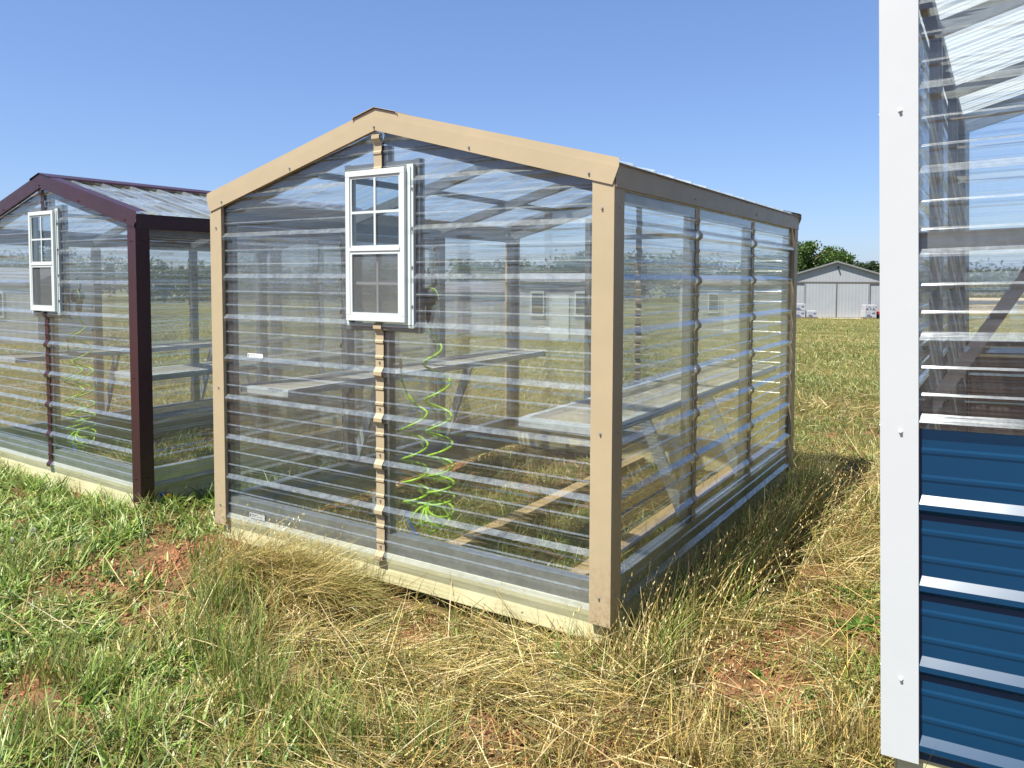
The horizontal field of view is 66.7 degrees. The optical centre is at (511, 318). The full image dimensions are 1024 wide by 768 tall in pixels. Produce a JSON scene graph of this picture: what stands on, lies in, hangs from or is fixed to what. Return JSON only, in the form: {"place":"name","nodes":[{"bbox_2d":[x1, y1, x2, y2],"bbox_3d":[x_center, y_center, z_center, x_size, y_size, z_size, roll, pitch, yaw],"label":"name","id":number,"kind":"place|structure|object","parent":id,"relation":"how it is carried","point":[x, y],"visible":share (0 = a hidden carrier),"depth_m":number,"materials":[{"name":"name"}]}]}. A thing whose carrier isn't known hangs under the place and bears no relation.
{"place":"outdoors","nodes":[
{"label":"outdoors","id":0,"kind":"place"},
{"bbox_2d":[0,314,1023,767],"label":"dry grass","id":1,"kind":"structure","parent":0,"point":[324,592],"depth_m":3.42,"materials":[{"name":"plant"}]},
{"bbox_2d":[0,283,1023,767],"bbox_3d":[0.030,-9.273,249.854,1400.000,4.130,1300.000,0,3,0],"label":"ground","id":2,"kind":"structure","parent":0,"point":[116,305],"depth_m":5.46,"materials":[{"name":"green plant"}]},
{"bbox_2d":[0,268,92,342],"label":"cabin","id":3,"kind":"object","parent":2,"relation":"on","point":[27,326],"visible":0.62,"depth_m":30.08,"materials":[{"name":"metal"}]},
{"bbox_2d":[0,291,4,317],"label":"window","id":4,"kind":"structure","parent":3,"relation":"in","point":[2,311],"depth_m":29.95,"materials":[{"name":"white plastic"}]},
{"bbox_2d":[75,679,124,704],"bbox_3d":[-1.557,1.415,2.928,0.195,0.067,0.174,-2,3,-31],"label":"weed","id":5,"kind":"object","parent":2,"relation":"on","point":[101,698],"visible":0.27,"depth_m":2.90,"materials":[{"name":"green plant"}]},
{"bbox_2d":[0,173,434,508],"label":"greenhouse shed","id":6,"kind":"structure","parent":2,"relation":"on","point":[39,447],"depth_m":6.09,"materials":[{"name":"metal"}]},
{"bbox_2d":[28,208,62,314],"bbox_3d":[-3.495,-0.418,5.826,0.427,0.781,0.050,2,4,34],"label":"window","id":7,"kind":"structure","parent":6,"relation":"in","point":[46,287],"depth_m":5.79,"materials":[{"name":"white plastic"}]},
{"bbox_2d":[64,277,96,448],"bbox_3d":[-3.276,0.339,5.876,0.338,1.294,0.136,2,4,34],"label":"coiled hose","id":8,"kind":"object","parent":6,"relation":"hanging from","point":[77,297],"visible":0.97,"depth_m":5.85,"materials":[{"name":"green plastic"}]},
{"bbox_2d":[160,492,171,497],"bbox_3d":[-2.370,1.210,5.326,0.090,0.030,0.032,2,4,34],"label":"hose coupling","id":9,"kind":"object","parent":6,"relation":"attached to","point":[167,495],"visible":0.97,"depth_m":5.31,"materials":[{"name":"gold metal"}]},
{"bbox_2d":[0,522,828,767],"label":"soil crumbs","id":10,"kind":"object","parent":2,"relation":"on","point":[175,557],"visible":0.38,"depth_m":3.41,"materials":[{"name":"brown soil"}]},
{"bbox_2d":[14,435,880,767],"bbox_3d":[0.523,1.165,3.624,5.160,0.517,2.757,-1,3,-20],"label":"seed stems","id":11,"kind":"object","parent":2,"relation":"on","point":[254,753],"visible":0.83,"depth_m":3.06,"materials":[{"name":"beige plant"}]},
{"bbox_2d":[445,258,500,281],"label":"broadleaf tree","id":12,"kind":"object","parent":2,"relation":"on","point":[462,271],"visible":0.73,"depth_m":106.60,"materials":[{"name":"green plant"}]},
{"bbox_2d":[445,282,504,334],"bbox_3d":[-1.942,-0.494,42.031,3.661,2.941,4.300,0,3,0],"label":"cabin","id":13,"kind":"object","parent":2,"relation":"on","point":[471,308],"visible":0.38,"depth_m":40.05,"materials":[{"name":"metal"}]},
{"bbox_2d":[207,107,800,643],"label":"greenhouse shed","id":14,"kind":"structure","parent":2,"relation":"on","point":[381,285],"depth_m":4.09,"materials":[{"name":"metal"}]},
{"bbox_2d":[345,164,416,327],"bbox_3d":[-0.642,-0.343,3.771,0.432,0.771,0.050,2,3,32],"label":"window","id":15,"kind":"structure","parent":14,"relation":"in","point":[381,279],"depth_m":3.74,"materials":[{"name":"white plastic"}]},
{"bbox_2d":[404,509,418,535],"bbox_3d":[-0.320,1.123,3.874,0.446,0.328,0.042,0,3,6],"label":"blue tube","id":16,"kind":"object","parent":14,"relation":"attached to","point":[409,522],"visible":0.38,"depth_m":3.90,"materials":[{"name":"blue plastic"}]},
{"bbox_2d":[399,268,455,532],"bbox_3d":[-0.425,0.404,3.809,0.338,1.294,0.136,2,3,33],"label":"coiled hose","id":17,"kind":"object","parent":14,"relation":"hanging from","point":[433,297],"visible":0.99,"depth_m":3.78,"materials":[{"name":"green plastic"}]},
{"bbox_2d":[0,246,1023,302],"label":"distant woods","id":18,"kind":"object","parent":2,"relation":"on","point":[982,284],"visible":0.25,"depth_m":134.47,"materials":[{"name":"green plant"}]},
{"bbox_2d":[520,266,541,272],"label":"broadleaf tree","id":19,"kind":"object","parent":2,"relation":"on","point":[527,271],"visible":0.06,"depth_m":111.92,"materials":[{"name":"green plant"}]},
{"bbox_2d":[520,273,584,340],"bbox_3d":[2.062,-0.506,36.021,3.746,3.180,4.300,0,3,0],"label":"cabin","id":20,"kind":"object","parent":2,"relation":"on","point":[555,302],"visible":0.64,"depth_m":34.01,"materials":[{"name":"white metal"}]},
{"bbox_2d":[530,291,543,315],"bbox_3d":[1.098,-0.633,33.971,0.600,1.097,0.078,0,3,0],"label":"window","id":21,"kind":"structure","parent":20,"relation":"in","point":[536,297],"depth_m":33.93,"materials":[{"name":"white plastic"}]},
{"bbox_2d":[549,295,568,340],"bbox_3d":[2.060,-0.012,34.018,0.840,2.000,0.048,0,3,0],"label":"door","id":22,"kind":"structure","parent":20,"relation":"in","point":[559,304],"depth_m":34.00,"materials":[{"name":"white plastic"}]},
{"bbox_2d":[574,291,584,315],"bbox_3d":[3.027,-0.626,33.971,0.600,1.097,0.078,0,3,0],"label":"window","id":23,"kind":"structure","parent":20,"relation":"in","point":[579,296],"depth_m":33.93,"materials":[{"name":"white plastic"}]},
{"bbox_2d":[547,251,584,272],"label":"broadleaf tree","id":24,"kind":"object","parent":2,"relation":"on","point":[578,261],"visible":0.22,"depth_m":103.58,"materials":[{"name":"green plant"}]},
{"bbox_2d":[677,275,771,332],"bbox_3d":[12.417,-0.787,46.019,4.468,3.477,4.300,0,3,0],"label":"cabin","id":25,"kind":"object","parent":2,"relation":"on","point":[714,300],"visible":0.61,"depth_m":44.02,"materials":[{"name":"white metal"}]},
{"bbox_2d":[708,293,718,312],"bbox_3d":[11.375,-0.859,43.971,0.600,1.160,0.078,0,3,0],"label":"window","id":26,"kind":"structure","parent":25,"relation":"in","point":[713,298],"depth_m":43.93,"materials":[{"name":"white plastic"}]},
{"bbox_2d":[724,298,738,332],"bbox_3d":[12.415,-0.145,44.023,0.840,2.000,0.048,0,3,0],"label":"door","id":27,"kind":"structure","parent":25,"relation":"in","point":[730,315],"depth_m":44.00,"materials":[{"name":"white plastic"}]},
{"bbox_2d":[753,294,755,312],"bbox_3d":[13.459,-0.852,43.971,0.600,1.160,0.078,0,3,0],"label":"window","id":28,"kind":"structure","parent":25,"relation":"in","point":[754,295],"depth_m":43.94,"materials":[{"name":"white plastic"}]},
{"bbox_2d":[731,707,762,723],"bbox_3d":[0.852,1.440,2.819,0.119,0.041,0.097,2,3,25],"label":"weed","id":29,"kind":"object","parent":2,"relation":"on","point":[746,719],"visible":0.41,"depth_m":2.82,"materials":[{"name":"green plant"}]},
{"bbox_2d":[745,668,766,679],"bbox_3d":[0.971,1.415,3.096,0.086,0.040,0.097,0,3,0],"label":"weed","id":30,"kind":"object","parent":2,"relation":"on","point":[759,674],"visible":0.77,"depth_m":3.09,"materials":[{"name":"green plant"}]},
{"bbox_2d":[734,255,781,280],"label":"broadleaf tree","id":31,"kind":"object","parent":2,"relation":"on","point":[760,263],"visible":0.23,"depth_m":108.52,"materials":[{"name":"green plant"}]},
{"bbox_2d":[776,240,836,272],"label":"broadleaf tree","id":32,"kind":"object","parent":2,"relation":"on","point":[806,251],"visible":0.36,"depth_m":105.98,"materials":[{"name":"green plant"}]},
{"bbox_2d":[799,684,820,698],"bbox_3d":[1.126,1.415,2.946,0.099,0.040,0.079,0,3,0],"label":"weed","id":33,"kind":"object","parent":2,"relation":"on","point":[807,691],"visible":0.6,"depth_m":2.94,"materials":[{"name":"green plant"}]},
{"bbox_2d":[768,261,879,318],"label":"metal barn","id":34,"kind":"structure","parent":2,"relation":"on","point":[838,289],"depth_m":79.93,"materials":[{"name":"metal"}]},
{"bbox_2d":[805,283,836,316],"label":"sliding door","id":35,"kind":"structure","parent":34,"relation":"in","point":[820,297],"depth_m":80.39,"materials":[{"name":"metal"}]},
{"bbox_2d":[836,284,868,317],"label":"sliding door","id":36,"kind":"structure","parent":34,"relation":"in","point":[850,297],"depth_m":79.44,"materials":[{"name":"metal"}]},
{"bbox_2d":[811,245,850,267],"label":"broadleaf tree","id":37,"kind":"object","parent":2,"relation":"on","point":[828,248],"visible":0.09,"depth_m":110.65,"materials":[{"name":"green plant"}]},
{"bbox_2d":[826,251,861,267],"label":"broadleaf tree","id":38,"kind":"object","parent":2,"relation":"on","point":[848,259],"visible":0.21,"depth_m":105.10,"materials":[{"name":"green plant"}]},
{"bbox_2d":[821,613,879,642],"bbox_3d":[1.572,1.407,3.541,0.328,0.103,0.317,2,3,29],"label":"weed","id":39,"kind":"object","parent":2,"relation":"on","point":[856,621],"visible":0.66,"depth_m":3.54,"materials":[{"name":"green plant"}]},
{"bbox_2d":[829,585,878,603],"bbox_3d":[1.706,1.382,3.878,0.236,0.074,0.262,2,4,35],"label":"weed","id":40,"kind":"object","parent":2,"relation":"on","point":[846,590],"visible":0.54,"depth_m":3.87,"materials":[{"name":"green plant"}]},
{"bbox_2d":[854,261,879,269],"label":"broadleaf tree","id":41,"kind":"object","parent":2,"relation":"on","point":[867,265],"visible":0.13,"depth_m":116.55,"materials":[{"name":"green plant"}]},
{"bbox_2d":[871,264,879,272],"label":"broadleaf tree","id":42,"kind":"object","parent":2,"relation":"on","point":[877,270],"visible":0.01,"depth_m":115.12,"materials":[{"name":"green plant"}]},
{"bbox_2d":[879,0,1023,767],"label":"greenhouse shed","id":43,"kind":"structure","parent":2,"relation":"on","point":[952,549],"depth_m":2.17,"materials":[{"name":"metal"}]},
{"bbox_2d":[969,298,1023,313],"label":"cabin","id":44,"kind":"object","parent":2,"relation":"on","point":[982,305],"visible":0.38,"depth_m":92.04,"materials":[{"name":"beige"}]},
{"bbox_2d":[1010,303,1017,313],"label":"door","id":45,"kind":"structure","parent":44,"relation":"in","point":[1014,310],"depth_m":92.01,"materials":[{"name":"white plastic"}]},
{"bbox_2d":[0,0,1023,281],"label":"sky","id":46,"kind":"structure","parent":0,"point":[771,103],"materials":[{"name":"blue"}]},
{"bbox_2d":[796,311,804,316],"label":"wrapped pack","id":47,"kind":"object","parent":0,"point":[800,313],"visible":0.59,"depth_m":78.03,"materials":[{"name":"white plastic"}]},
{"bbox_2d":[796,304,805,310],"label":"wrapped pack","id":48,"kind":"object","parent":47,"relation":"on","point":[800,307],"visible":0.67,"depth_m":77.99,"materials":[{"name":"white plastic"}]},
{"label":"pallet","id":49,"kind":"object","parent":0,"visible":0},
{"bbox_2d":[805,311,816,316],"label":"wrapped pack","id":50,"kind":"object","parent":49,"relation":"on","point":[810,313],"visible":0.86,"depth_m":78.03,"materials":[{"name":"white plastic"}]},
{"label":"pallet","id":51,"kind":"object","parent":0,"visible":0},
{"bbox_2d":[861,310,876,317],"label":"wrapped pack","id":52,"kind":"object","parent":51,"relation":"on","point":[868,313],"visible":1,"depth_m":78.03,"materials":[{"name":"white plastic"}]},
{"bbox_2d":[861,305,870,309],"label":"wrapped pack","id":53,"kind":"object","parent":52,"relation":"on","point":[865,307],"visible":0.99,"depth_m":78.00,"materials":[{"name":"white plastic"}]},
{"bbox_2d":[871,305,876,309],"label":"wrapped pack","id":54,"kind":"object","parent":52,"relation":"on","point":[873,307],"visible":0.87,"depth_m":77.99,"materials":[{"name":"white plastic"}]}
]}

